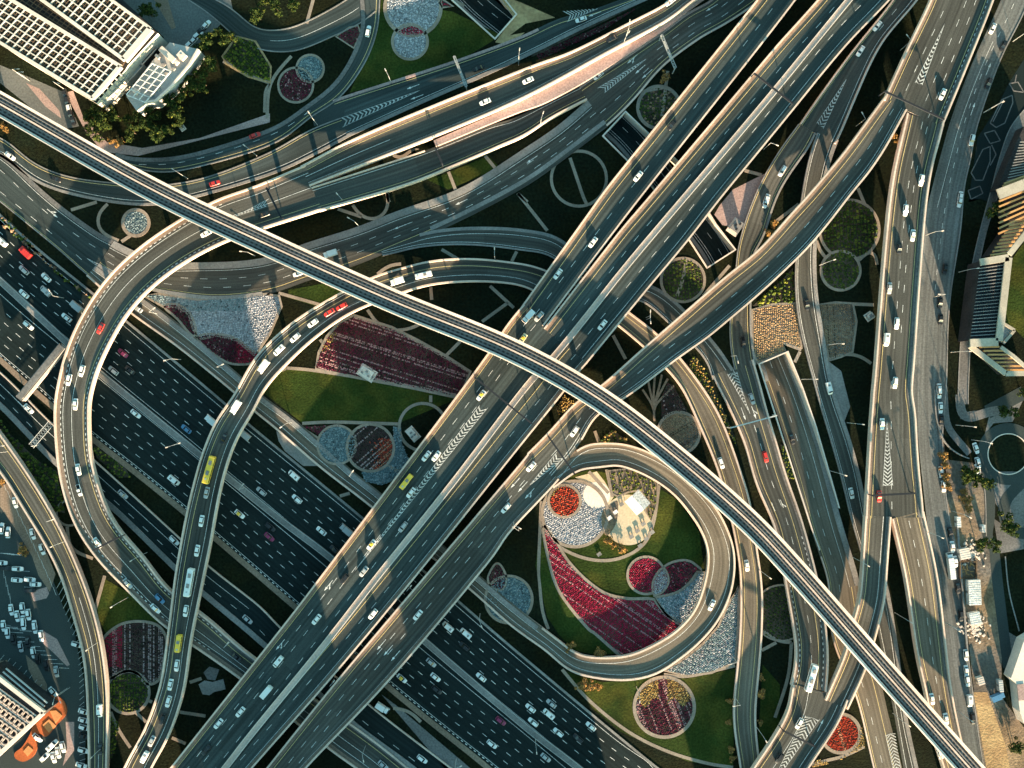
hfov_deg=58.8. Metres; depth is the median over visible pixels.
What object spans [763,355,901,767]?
underpass road
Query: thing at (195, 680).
footpath
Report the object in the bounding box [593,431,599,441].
footpath
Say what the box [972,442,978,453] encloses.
car
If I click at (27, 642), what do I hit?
car
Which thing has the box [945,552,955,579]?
long truck
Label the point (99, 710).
van
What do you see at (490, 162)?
footpath
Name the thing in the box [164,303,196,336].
flower bed
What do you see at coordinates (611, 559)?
footpath
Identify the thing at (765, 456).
suv
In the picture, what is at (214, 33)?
tree
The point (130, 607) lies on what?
lawn
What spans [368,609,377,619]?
suv
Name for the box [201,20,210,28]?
car
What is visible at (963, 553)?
site cabin
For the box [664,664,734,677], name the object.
footpath
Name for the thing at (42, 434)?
gantry
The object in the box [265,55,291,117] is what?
footpath
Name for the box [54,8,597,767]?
curved ramp
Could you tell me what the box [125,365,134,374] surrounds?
car
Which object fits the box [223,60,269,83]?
footpath
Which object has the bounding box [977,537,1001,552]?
tree
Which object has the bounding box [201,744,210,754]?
car
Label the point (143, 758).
van
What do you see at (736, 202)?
paving
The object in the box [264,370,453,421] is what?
lawn
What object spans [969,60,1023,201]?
paving
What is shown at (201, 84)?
tree
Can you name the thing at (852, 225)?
shrub bed
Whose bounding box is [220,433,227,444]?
car
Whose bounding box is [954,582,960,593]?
car
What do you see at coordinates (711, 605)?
car
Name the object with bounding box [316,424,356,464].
flower bed
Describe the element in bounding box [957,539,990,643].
rubble
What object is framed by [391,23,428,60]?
flower bed
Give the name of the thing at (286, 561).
highway
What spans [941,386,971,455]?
footpath
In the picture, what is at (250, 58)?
shrub bed
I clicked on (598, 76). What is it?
car
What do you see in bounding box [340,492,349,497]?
footpath
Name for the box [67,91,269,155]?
footpath
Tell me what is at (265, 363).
box truck
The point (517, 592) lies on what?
flower bed
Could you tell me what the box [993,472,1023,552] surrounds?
paving
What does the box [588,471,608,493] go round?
footpath
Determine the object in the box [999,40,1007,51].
car
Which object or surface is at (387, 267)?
footpath
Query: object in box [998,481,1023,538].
road
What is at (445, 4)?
flower bed
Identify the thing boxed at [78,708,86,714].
car
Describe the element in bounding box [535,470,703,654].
lawn
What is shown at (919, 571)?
viaduct
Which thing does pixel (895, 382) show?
suv
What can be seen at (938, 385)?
car
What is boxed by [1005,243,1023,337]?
lawn
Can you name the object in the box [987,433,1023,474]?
kerb
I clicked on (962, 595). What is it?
footpath
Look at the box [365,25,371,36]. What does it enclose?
suv
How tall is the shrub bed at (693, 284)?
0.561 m
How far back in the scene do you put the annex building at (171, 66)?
391.00 m
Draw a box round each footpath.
[55,500,74,526]
[66,527,92,559]
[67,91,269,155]
[71,201,96,210]
[95,575,105,610]
[96,203,118,241]
[110,712,131,747]
[121,235,130,242]
[136,713,146,722]
[172,736,185,744]
[179,710,205,717]
[189,677,201,683]
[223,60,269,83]
[263,84,269,111]
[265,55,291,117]
[278,292,319,304]
[286,366,455,395]
[302,421,397,425]
[306,0,314,23]
[337,207,361,217]
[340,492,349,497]
[352,193,388,219]
[354,317,468,372]
[366,309,420,331]
[377,262,400,273]
[393,148,417,158]
[393,707,421,722]
[398,402,442,450]
[429,287,432,299]
[441,248,457,257]
[446,341,460,354]
[447,171,456,189]
[454,0,464,6]
[481,302,507,322]
[484,155,495,168]
[489,285,514,308]
[510,251,517,261]
[517,192,547,230]
[537,501,549,628]
[541,485,660,561]
[550,150,607,207]
[561,669,732,767]
[569,157,587,203]
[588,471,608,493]
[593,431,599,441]
[605,469,613,496]
[612,335,626,359]
[641,85,667,92]
[642,389,652,409]
[647,382,652,407]
[653,375,662,405]
[653,376,655,404]
[653,378,668,408]
[653,385,673,420]
[660,71,668,115]
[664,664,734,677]
[676,260,687,295]
[702,265,730,294]
[744,169,761,175]
[762,641,776,651]
[763,630,791,643]
[774,642,792,717]
[776,203,798,220]
[786,342,800,350]
[793,351,800,362]
[812,745,864,765]
[817,241,825,256]
[830,353,871,363]
[854,302,873,305]
[857,188,865,202]
[858,252,878,264]
[934,390,969,458]
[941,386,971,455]
[955,394,999,421]
[956,527,968,659]
[958,110,1023,403]
[990,99,1001,122]
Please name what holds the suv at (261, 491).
on the highway
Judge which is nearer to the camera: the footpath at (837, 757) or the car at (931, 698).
the car at (931, 698)
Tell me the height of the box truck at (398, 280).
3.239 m
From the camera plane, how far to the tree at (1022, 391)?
395.76 m
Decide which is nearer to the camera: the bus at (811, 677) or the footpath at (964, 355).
the bus at (811, 677)
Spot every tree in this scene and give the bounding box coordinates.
[82,108,96,123]
[83,119,103,143]
[90,101,101,117]
[94,110,109,129]
[101,104,121,121]
[102,121,111,132]
[122,114,134,125]
[124,123,139,142]
[132,110,144,130]
[136,2,160,17]
[142,118,159,130]
[143,106,153,116]
[147,110,161,124]
[149,125,166,143]
[158,123,176,134]
[162,91,185,104]
[166,101,184,118]
[173,115,184,127]
[178,82,192,97]
[183,75,194,82]
[185,76,203,92]
[191,40,208,53]
[191,66,207,76]
[192,68,208,93]
[198,31,212,46]
[200,55,216,72]
[209,27,223,37]
[218,31,237,46]
[249,7,262,24]
[257,0,272,12]
[269,0,282,17]
[287,0,300,12]
[959,465,979,481]
[961,470,975,485]
[972,475,996,489]
[973,472,983,483]
[973,540,985,553]
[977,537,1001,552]
[985,201,1007,218]
[997,511,1014,533]
[998,405,1008,418]
[1001,406,1019,416]
[1002,523,1020,537]
[1008,736,1020,752]
[1015,742,1023,754]
[1016,388,1023,396]
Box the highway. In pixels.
[0,219,654,767]
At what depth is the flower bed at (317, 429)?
399.94 m
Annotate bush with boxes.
[17,542,27,554]
[107,136,115,144]
[114,135,123,147]
[564,643,574,652]
[574,681,584,690]
[581,677,588,687]
[585,679,595,690]
[593,647,600,656]
[595,683,602,690]
[598,649,606,656]
[603,536,612,544]
[617,543,627,553]
[660,69,669,83]
[728,746,734,753]
[729,756,736,762]
[757,688,765,698]
[764,228,774,237]
[770,219,777,228]
[937,451,947,461]
[938,461,950,469]
[940,472,950,481]
[941,481,951,491]
[958,495,970,502]
[959,488,967,495]
[963,496,973,508]
[964,505,972,513]
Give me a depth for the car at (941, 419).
399.05 m
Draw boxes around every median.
[0,276,582,767]
[222,0,851,767]
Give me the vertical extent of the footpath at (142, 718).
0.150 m
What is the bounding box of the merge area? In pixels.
[312,96,345,125]
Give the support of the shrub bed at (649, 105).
on the ground at (232, 98)
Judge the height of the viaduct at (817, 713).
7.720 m
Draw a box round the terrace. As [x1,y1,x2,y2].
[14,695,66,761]
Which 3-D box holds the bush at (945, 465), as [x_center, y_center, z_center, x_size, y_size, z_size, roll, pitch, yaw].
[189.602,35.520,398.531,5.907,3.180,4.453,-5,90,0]
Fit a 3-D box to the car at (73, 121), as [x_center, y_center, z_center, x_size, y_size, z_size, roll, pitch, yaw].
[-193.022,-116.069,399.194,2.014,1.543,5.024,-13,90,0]
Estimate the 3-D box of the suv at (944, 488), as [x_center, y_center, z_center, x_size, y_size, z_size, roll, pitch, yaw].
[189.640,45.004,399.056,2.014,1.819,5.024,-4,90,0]
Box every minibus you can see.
[174,634,182,652]
[399,474,412,489]
[415,271,431,279]
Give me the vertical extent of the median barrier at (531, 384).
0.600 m
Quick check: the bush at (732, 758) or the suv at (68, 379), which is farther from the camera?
the bush at (732, 758)
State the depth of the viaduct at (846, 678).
391.09 m
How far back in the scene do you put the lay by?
399.84 m
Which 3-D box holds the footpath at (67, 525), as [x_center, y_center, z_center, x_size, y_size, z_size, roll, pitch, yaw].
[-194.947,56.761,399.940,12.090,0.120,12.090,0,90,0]
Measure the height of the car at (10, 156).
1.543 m
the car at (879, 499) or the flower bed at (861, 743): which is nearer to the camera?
the car at (879, 499)
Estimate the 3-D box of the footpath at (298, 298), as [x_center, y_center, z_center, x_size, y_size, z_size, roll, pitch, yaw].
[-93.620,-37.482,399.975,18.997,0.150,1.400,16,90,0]
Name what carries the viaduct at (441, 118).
on the ground at (232, 98)
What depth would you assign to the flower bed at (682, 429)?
399.90 m
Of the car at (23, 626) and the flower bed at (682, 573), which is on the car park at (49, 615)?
the car at (23, 626)
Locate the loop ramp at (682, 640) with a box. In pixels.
[86,266,734,680]
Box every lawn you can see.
[97,579,158,632]
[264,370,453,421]
[288,283,341,305]
[350,0,499,91]
[427,156,497,188]
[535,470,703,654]
[567,669,734,765]
[758,666,779,753]
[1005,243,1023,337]
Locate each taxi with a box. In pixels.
[234,509,244,518]
[367,539,375,549]
[396,673,406,682]
[476,390,485,400]
[519,333,527,341]
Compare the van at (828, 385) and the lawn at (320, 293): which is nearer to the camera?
the van at (828, 385)
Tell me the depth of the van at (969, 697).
397.83 m
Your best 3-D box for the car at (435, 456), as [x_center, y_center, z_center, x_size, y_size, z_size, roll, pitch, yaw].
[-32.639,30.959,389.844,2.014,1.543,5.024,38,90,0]
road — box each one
[0,90,419,205]
[0,372,451,767]
[97,100,607,299]
[115,0,379,172]
[188,0,375,51]
[333,0,646,136]
[382,227,733,379]
[458,0,783,381]
[567,276,762,767]
[729,124,815,369]
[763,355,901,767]
[795,133,917,767]
[799,0,917,143]
[913,0,1023,764]
[981,471,1010,667]
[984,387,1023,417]
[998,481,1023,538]
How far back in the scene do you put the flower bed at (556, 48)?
399.93 m
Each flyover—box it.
[266,454,558,767]
[527,96,906,484]
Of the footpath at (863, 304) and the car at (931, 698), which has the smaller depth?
the car at (931, 698)
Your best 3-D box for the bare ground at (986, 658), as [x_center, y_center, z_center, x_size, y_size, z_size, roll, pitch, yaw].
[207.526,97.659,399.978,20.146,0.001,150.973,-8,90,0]
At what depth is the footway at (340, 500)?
399.70 m
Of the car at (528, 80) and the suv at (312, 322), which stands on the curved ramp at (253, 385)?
the suv at (312, 322)
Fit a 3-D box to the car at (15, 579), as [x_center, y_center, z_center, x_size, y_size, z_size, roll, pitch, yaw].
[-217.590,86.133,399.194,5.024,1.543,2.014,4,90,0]
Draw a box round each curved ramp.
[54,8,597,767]
[124,258,576,767]
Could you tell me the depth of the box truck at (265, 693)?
387.42 m
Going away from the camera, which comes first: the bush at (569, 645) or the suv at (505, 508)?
the suv at (505, 508)
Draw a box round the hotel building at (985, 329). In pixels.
[958,127,1023,375]
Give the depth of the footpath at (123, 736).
399.90 m
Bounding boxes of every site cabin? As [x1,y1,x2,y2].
[954,516,960,527]
[957,547,970,559]
[965,579,981,604]
[966,611,981,625]
[975,675,984,685]
[979,524,985,532]
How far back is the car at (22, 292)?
399.03 m
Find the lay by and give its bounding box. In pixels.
[828,361,849,420]
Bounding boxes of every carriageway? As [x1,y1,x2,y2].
[0,152,113,274]
[579,0,755,125]
[712,360,828,691]
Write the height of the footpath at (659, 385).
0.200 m
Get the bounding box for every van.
[0,236,7,246]
[40,285,51,296]
[45,739,58,751]
[96,704,102,716]
[140,750,149,763]
[167,475,179,484]
[273,344,284,355]
[273,655,283,667]
[288,470,299,480]
[442,621,453,632]
[460,628,471,638]
[543,708,554,719]
[825,382,832,394]
[883,333,889,345]
[966,694,972,706]
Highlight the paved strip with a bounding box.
[434,0,703,146]
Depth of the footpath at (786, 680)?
399.90 m
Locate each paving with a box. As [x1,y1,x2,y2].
[0,483,54,590]
[26,83,60,117]
[26,656,46,691]
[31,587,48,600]
[42,632,69,665]
[63,722,73,764]
[155,0,175,28]
[199,679,224,694]
[203,667,218,679]
[382,695,468,767]
[714,174,764,228]
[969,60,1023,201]
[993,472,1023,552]
[1009,633,1015,650]
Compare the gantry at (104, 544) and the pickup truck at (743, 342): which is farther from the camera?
the pickup truck at (743, 342)
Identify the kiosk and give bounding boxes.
[356,363,377,382]
[405,425,420,441]
[726,217,743,236]
[863,311,874,321]
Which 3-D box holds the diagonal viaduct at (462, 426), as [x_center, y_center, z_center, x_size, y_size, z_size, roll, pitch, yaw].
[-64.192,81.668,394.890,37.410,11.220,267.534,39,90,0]
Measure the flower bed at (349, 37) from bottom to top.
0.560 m
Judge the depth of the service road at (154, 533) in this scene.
399.95 m
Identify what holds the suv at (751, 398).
on the carriageway at (736, 387)
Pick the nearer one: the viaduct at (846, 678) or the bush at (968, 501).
the viaduct at (846, 678)
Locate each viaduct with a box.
[0,91,985,767]
[0,430,109,767]
[170,304,586,767]
[301,0,696,186]
[311,86,586,211]
[521,0,795,325]
[544,0,889,362]
[750,684,847,767]
[824,515,891,709]
[863,113,943,518]
[884,0,993,124]
[891,512,962,767]
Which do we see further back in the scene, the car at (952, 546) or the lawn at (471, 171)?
the lawn at (471, 171)
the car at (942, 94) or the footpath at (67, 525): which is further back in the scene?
the footpath at (67, 525)
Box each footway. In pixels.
[0,214,658,767]
[0,356,491,767]
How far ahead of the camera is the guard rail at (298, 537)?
398.90 m
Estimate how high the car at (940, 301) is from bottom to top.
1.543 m
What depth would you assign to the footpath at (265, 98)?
399.90 m
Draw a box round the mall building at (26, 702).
[0,660,57,755]
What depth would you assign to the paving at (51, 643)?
399.96 m
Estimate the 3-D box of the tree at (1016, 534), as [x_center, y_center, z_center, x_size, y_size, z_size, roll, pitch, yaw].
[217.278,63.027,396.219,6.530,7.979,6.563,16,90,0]
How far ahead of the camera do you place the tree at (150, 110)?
395.07 m
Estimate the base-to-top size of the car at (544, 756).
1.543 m
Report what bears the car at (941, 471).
on the road at (944, 212)
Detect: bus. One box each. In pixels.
[183,568,194,596]
[202,455,216,483]
[804,663,818,692]
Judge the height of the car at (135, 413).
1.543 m
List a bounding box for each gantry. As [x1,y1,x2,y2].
[29,421,53,446]
[92,534,124,550]
[266,187,284,219]
[435,148,443,167]
[453,56,466,90]
[474,377,531,423]
[547,435,574,473]
[659,35,676,73]
[726,414,776,427]
[751,73,792,107]
[778,725,814,746]
[868,491,915,495]
[878,90,944,123]
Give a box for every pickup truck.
[75,484,82,495]
[740,336,745,347]
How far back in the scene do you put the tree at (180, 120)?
395.52 m
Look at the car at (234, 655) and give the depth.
395.84 m
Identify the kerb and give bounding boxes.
[980,468,986,535]
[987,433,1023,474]
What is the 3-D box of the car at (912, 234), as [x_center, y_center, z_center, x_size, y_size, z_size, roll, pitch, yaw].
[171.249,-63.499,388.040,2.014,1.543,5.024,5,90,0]
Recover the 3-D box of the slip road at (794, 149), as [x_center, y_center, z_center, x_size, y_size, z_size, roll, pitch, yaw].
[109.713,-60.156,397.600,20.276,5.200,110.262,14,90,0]
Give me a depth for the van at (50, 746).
397.77 m
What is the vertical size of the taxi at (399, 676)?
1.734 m
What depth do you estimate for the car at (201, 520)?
389.58 m
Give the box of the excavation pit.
[958,561,976,578]
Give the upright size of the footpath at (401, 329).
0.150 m
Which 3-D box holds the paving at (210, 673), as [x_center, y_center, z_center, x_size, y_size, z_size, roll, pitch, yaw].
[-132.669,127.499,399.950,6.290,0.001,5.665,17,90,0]
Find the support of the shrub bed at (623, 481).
on the ground at (232, 98)
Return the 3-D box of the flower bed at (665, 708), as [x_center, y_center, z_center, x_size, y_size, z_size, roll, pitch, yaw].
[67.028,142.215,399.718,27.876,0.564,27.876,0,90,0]
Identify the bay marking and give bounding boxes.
[3,483,55,593]
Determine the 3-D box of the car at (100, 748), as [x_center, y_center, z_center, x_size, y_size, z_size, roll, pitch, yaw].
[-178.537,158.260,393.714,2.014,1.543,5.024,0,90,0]
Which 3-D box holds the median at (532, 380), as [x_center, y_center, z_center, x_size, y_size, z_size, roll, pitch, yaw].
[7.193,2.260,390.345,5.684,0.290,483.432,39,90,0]
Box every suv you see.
[4,627,10,638]
[10,633,16,644]
[12,566,23,570]
[19,265,29,274]
[19,602,24,613]
[23,320,33,329]
[24,577,35,581]
[24,588,35,592]
[25,609,31,619]
[30,647,35,657]
[34,653,40,664]
[38,543,45,554]
[38,630,44,641]
[39,752,49,761]
[43,659,49,670]
[59,741,66,752]
[64,96,69,104]
[66,104,71,109]
[66,374,72,385]
[67,110,72,118]
[71,641,80,647]
[77,746,87,753]
[78,724,86,730]
[79,365,85,376]
[108,366,118,375]
[154,593,164,603]
[159,713,165,724]
[165,695,171,707]
[169,535,178,544]
[174,659,179,671]
[183,605,188,616]
[185,41,194,46]
[193,32,202,38]
[256,487,266,495]
[265,522,275,531]
[290,333,300,342]
[292,494,301,503]
[307,318,318,327]
[336,302,347,310]
[340,573,349,583]
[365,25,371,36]
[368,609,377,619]
[398,521,407,531]
[417,754,427,763]
[431,685,441,693]
[459,641,469,650]
[486,739,496,748]
[495,716,505,725]
[501,503,510,512]
[528,717,538,726]
[553,727,563,736]
[570,426,578,436]
[573,733,583,742]
[717,457,724,468]
[748,393,754,404]
[762,451,768,462]
[775,752,783,763]
[778,165,786,176]
[795,717,803,728]
[892,377,897,388]
[893,317,899,328]
[902,204,908,215]
[918,174,924,185]
[936,388,941,398]
[940,481,945,491]
[958,610,963,620]
[963,649,968,660]
[964,675,969,686]
[968,134,974,145]
[970,712,975,723]
[974,457,980,467]
[984,77,992,88]
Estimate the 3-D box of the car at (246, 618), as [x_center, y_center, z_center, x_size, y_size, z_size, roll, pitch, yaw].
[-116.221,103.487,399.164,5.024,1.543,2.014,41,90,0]
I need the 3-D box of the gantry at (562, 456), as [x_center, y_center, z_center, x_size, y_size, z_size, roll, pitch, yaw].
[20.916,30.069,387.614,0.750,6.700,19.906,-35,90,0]
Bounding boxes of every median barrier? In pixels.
[229,0,852,766]
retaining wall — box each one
[451,0,516,39]
[602,111,677,189]
[689,213,735,267]
[758,351,839,550]
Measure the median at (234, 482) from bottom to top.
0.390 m
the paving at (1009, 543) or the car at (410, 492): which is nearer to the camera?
the car at (410, 492)
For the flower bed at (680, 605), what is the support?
on the lawn at (675, 536)
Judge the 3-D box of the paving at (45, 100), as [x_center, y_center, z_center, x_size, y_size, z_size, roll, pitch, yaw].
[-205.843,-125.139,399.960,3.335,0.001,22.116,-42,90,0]
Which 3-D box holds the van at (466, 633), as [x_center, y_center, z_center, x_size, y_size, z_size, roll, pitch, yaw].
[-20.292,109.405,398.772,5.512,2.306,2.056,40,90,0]
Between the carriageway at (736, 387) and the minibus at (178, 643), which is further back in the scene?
the carriageway at (736, 387)
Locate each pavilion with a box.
[625,490,649,514]
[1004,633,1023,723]
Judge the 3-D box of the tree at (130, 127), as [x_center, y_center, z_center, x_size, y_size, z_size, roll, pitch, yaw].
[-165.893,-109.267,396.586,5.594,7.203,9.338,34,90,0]
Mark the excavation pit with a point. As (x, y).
(959, 569)
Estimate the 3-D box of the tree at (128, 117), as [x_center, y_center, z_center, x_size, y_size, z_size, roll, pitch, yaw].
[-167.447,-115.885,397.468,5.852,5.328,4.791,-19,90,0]
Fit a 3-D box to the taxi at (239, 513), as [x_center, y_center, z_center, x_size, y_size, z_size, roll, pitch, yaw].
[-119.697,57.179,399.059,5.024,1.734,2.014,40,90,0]
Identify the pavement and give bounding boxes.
[1005,556,1019,630]
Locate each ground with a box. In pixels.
[0,0,1023,767]
[943,442,1023,767]
[974,692,1009,767]
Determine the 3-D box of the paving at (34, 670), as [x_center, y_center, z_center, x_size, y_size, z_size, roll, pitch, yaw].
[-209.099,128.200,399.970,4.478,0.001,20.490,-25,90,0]
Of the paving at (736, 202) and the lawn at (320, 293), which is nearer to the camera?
the paving at (736, 202)
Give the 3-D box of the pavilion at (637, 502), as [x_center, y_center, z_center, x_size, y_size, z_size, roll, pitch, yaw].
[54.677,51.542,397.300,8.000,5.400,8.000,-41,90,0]
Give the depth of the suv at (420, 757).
398.83 m
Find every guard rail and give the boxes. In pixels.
[0,277,581,767]
[0,285,572,767]
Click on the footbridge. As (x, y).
(40, 374)
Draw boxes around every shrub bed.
[0,217,90,298]
[0,419,64,512]
[93,444,129,477]
[109,670,150,714]
[109,717,118,764]
[221,35,271,83]
[607,468,657,521]
[636,85,678,128]
[660,257,705,302]
[753,268,794,306]
[762,584,792,641]
[819,199,880,258]
[820,250,861,291]
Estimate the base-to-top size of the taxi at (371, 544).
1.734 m
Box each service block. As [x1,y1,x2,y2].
[126,64,146,86]
[141,46,159,66]
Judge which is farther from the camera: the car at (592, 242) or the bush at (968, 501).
the bush at (968, 501)
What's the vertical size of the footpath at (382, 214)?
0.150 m
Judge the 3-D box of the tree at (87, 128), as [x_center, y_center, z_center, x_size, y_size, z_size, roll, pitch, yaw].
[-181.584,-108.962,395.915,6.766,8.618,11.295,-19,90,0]
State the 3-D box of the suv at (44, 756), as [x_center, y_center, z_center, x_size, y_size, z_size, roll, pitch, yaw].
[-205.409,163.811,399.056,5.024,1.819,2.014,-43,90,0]
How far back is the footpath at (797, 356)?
399.90 m
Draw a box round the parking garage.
[0,0,167,110]
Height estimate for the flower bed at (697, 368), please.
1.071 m
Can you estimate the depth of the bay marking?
399.94 m
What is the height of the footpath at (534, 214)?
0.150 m
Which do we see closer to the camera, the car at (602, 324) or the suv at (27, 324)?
the car at (602, 324)
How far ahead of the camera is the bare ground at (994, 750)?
399.97 m
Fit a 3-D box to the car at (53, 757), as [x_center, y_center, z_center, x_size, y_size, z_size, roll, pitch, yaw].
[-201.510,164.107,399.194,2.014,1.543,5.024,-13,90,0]
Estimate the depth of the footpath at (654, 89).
399.90 m
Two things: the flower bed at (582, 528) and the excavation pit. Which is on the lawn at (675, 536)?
the flower bed at (582, 528)
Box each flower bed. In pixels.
[103,620,166,685]
[121,208,150,236]
[145,293,282,355]
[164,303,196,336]
[197,333,256,365]
[277,67,313,103]
[295,54,324,82]
[304,425,338,434]
[315,314,471,397]
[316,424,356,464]
[335,25,359,48]
[345,423,394,472]
[362,426,408,484]
[383,0,442,36]
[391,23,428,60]
[397,24,424,36]
[439,0,453,7]
[484,575,533,623]
[487,562,506,590]
[537,3,646,59]
[541,480,608,547]
[541,525,682,654]
[547,484,581,518]
[556,395,574,414]
[598,430,627,442]
[626,555,665,594]
[633,675,695,738]
[651,567,669,595]
[653,559,701,597]
[656,571,704,624]
[657,411,700,451]
[661,383,686,418]
[665,585,739,676]
[689,357,736,445]
[751,302,802,363]
[781,445,794,478]
[812,726,864,767]
[819,301,857,360]
[824,713,861,754]
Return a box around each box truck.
[19,246,33,258]
[69,300,83,312]
[204,414,215,425]
[229,400,241,414]
[240,430,251,440]
[257,359,269,373]
[259,685,271,699]
[323,249,337,257]
[339,523,352,536]
[375,701,389,713]
[389,276,404,285]
[522,309,535,323]
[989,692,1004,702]
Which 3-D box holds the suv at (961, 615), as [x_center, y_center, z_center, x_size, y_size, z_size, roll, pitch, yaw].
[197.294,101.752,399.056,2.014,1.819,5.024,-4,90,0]
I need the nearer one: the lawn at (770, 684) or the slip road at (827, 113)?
the slip road at (827, 113)
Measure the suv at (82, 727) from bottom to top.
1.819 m
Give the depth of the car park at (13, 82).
399.98 m
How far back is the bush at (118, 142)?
397.77 m
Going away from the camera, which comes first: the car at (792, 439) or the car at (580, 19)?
the car at (580, 19)
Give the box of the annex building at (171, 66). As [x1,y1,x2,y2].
[126,42,204,115]
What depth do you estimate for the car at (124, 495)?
399.04 m
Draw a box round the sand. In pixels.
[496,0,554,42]
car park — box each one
[0,65,78,128]
[0,474,85,767]
[124,0,232,46]
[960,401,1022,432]
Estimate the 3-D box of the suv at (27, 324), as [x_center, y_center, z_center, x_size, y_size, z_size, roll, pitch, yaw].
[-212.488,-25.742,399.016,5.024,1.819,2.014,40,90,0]
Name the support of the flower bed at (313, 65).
on the ground at (232, 98)
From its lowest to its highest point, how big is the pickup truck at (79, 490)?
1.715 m
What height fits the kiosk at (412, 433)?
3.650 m
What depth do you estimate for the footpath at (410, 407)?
399.88 m
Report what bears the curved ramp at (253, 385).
on the ground at (232, 98)
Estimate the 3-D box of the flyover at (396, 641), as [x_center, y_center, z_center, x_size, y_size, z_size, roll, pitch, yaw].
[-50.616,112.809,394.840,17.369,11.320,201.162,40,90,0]
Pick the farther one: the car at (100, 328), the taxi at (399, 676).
the taxi at (399, 676)
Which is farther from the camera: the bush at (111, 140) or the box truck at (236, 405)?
the bush at (111, 140)
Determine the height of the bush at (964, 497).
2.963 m
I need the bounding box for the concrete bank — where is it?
[276,431,316,465]
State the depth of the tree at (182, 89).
395.53 m
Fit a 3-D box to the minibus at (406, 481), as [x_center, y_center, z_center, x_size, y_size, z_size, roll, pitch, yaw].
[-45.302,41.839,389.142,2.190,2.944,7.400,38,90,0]
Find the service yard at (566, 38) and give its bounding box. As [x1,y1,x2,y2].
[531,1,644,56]
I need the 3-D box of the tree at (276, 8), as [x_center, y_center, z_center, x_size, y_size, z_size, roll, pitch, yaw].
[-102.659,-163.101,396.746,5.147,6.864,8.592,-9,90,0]
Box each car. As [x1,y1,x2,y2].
[0,522,4,533]
[0,560,7,564]
[0,566,11,570]
[1,620,5,631]
[5,151,15,160]
[5,527,10,537]
[8,604,13,615]
[11,577,22,582]
[12,497,18,507]
[14,610,19,621]
[18,641,23,651]
[19,289,29,298]
[20,615,26,624]
[21,622,26,629]
[24,403,33,413]
[25,636,30,647]
[29,528,36,539]
[30,582,41,586]
[32,620,37,629]
[32,624,37,633]
[32,733,42,742]
[41,273,51,282]
[48,686,57,696]
[50,175,61,181]
[50,751,56,762]
[53,666,59,676]
[55,747,61,757]
[61,313,71,322]
[62,88,67,97]
[70,114,76,125]
[73,398,78,409]
[75,464,81,474]
[75,762,86,767]
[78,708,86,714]
[78,717,86,722]
[78,732,86,738]
[92,537,101,546]
[96,322,104,333]
[98,743,102,754]
[118,348,128,357]
[118,489,127,498]
[123,578,132,588]
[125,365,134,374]
[130,409,140,417]
[134,305,142,312]
[147,735,155,746]
[150,603,160,613]
[167,679,173,690]
[181,424,191,433]
[194,545,200,556]
[196,27,206,32]
[198,515,204,526]
[200,230,211,237]
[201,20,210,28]
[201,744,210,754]
[204,487,209,498]
[209,180,219,186]
[214,718,223,728]
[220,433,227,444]
[231,652,241,661]
[235,706,244,716]
[242,614,252,623]
[249,132,260,138]
[258,211,269,217]
[264,532,274,541]
[293,272,302,276]
[312,614,321,624]
[316,526,326,535]
[324,308,334,316]
[329,545,338,553]
[359,566,368,576]
[378,760,387,767]
[406,487,415,497]
[413,610,422,619]
[421,450,430,460]
[426,657,435,666]
[430,672,440,681]
[431,451,440,461]
[472,65,483,71]
[476,672,486,681]
[479,98,490,105]
[522,76,533,83]
[525,703,535,712]
[526,461,535,471]
[534,311,543,321]
[540,752,550,761]
[546,699,556,708]
[553,268,562,279]
[575,16,586,22]
[586,721,595,730]
[588,237,597,247]
[593,72,603,79]
[597,319,606,329]
[606,34,617,42]
[633,171,642,181]
[667,119,676,129]
[708,599,715,610]
[744,560,749,570]
[762,194,769,203]
[762,198,769,208]
[789,433,794,444]
[804,299,809,310]
[848,487,854,498]
[856,45,864,56]
[872,20,881,31]
[876,490,881,501]
[879,418,884,429]
[886,282,891,293]
[896,242,901,253]
[910,229,915,240]
[929,693,934,704]
[936,383,941,392]
[937,297,942,308]
[937,314,942,324]
[937,402,942,413]
[938,88,946,99]
[938,466,943,477]
[939,414,943,425]
[942,263,947,274]
[943,713,948,723]
[947,527,952,538]
[949,541,954,552]
[952,556,957,566]
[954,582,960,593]
[956,198,962,207]
[957,191,962,200]
[963,665,968,674]
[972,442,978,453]
[988,23,996,33]
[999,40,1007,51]
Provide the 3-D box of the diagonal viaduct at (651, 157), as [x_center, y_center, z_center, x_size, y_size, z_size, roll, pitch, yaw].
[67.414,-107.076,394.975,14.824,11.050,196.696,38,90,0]
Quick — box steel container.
[996,679,1003,691]
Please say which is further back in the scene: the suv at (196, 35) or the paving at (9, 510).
the paving at (9, 510)
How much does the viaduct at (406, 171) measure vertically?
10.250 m
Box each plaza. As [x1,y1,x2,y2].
[575,472,612,503]
[583,482,609,508]
[601,501,617,535]
[608,495,651,544]
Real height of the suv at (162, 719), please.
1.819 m
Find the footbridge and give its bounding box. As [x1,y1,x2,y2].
[16,343,66,400]
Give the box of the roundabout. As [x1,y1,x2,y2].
[977,423,1023,484]

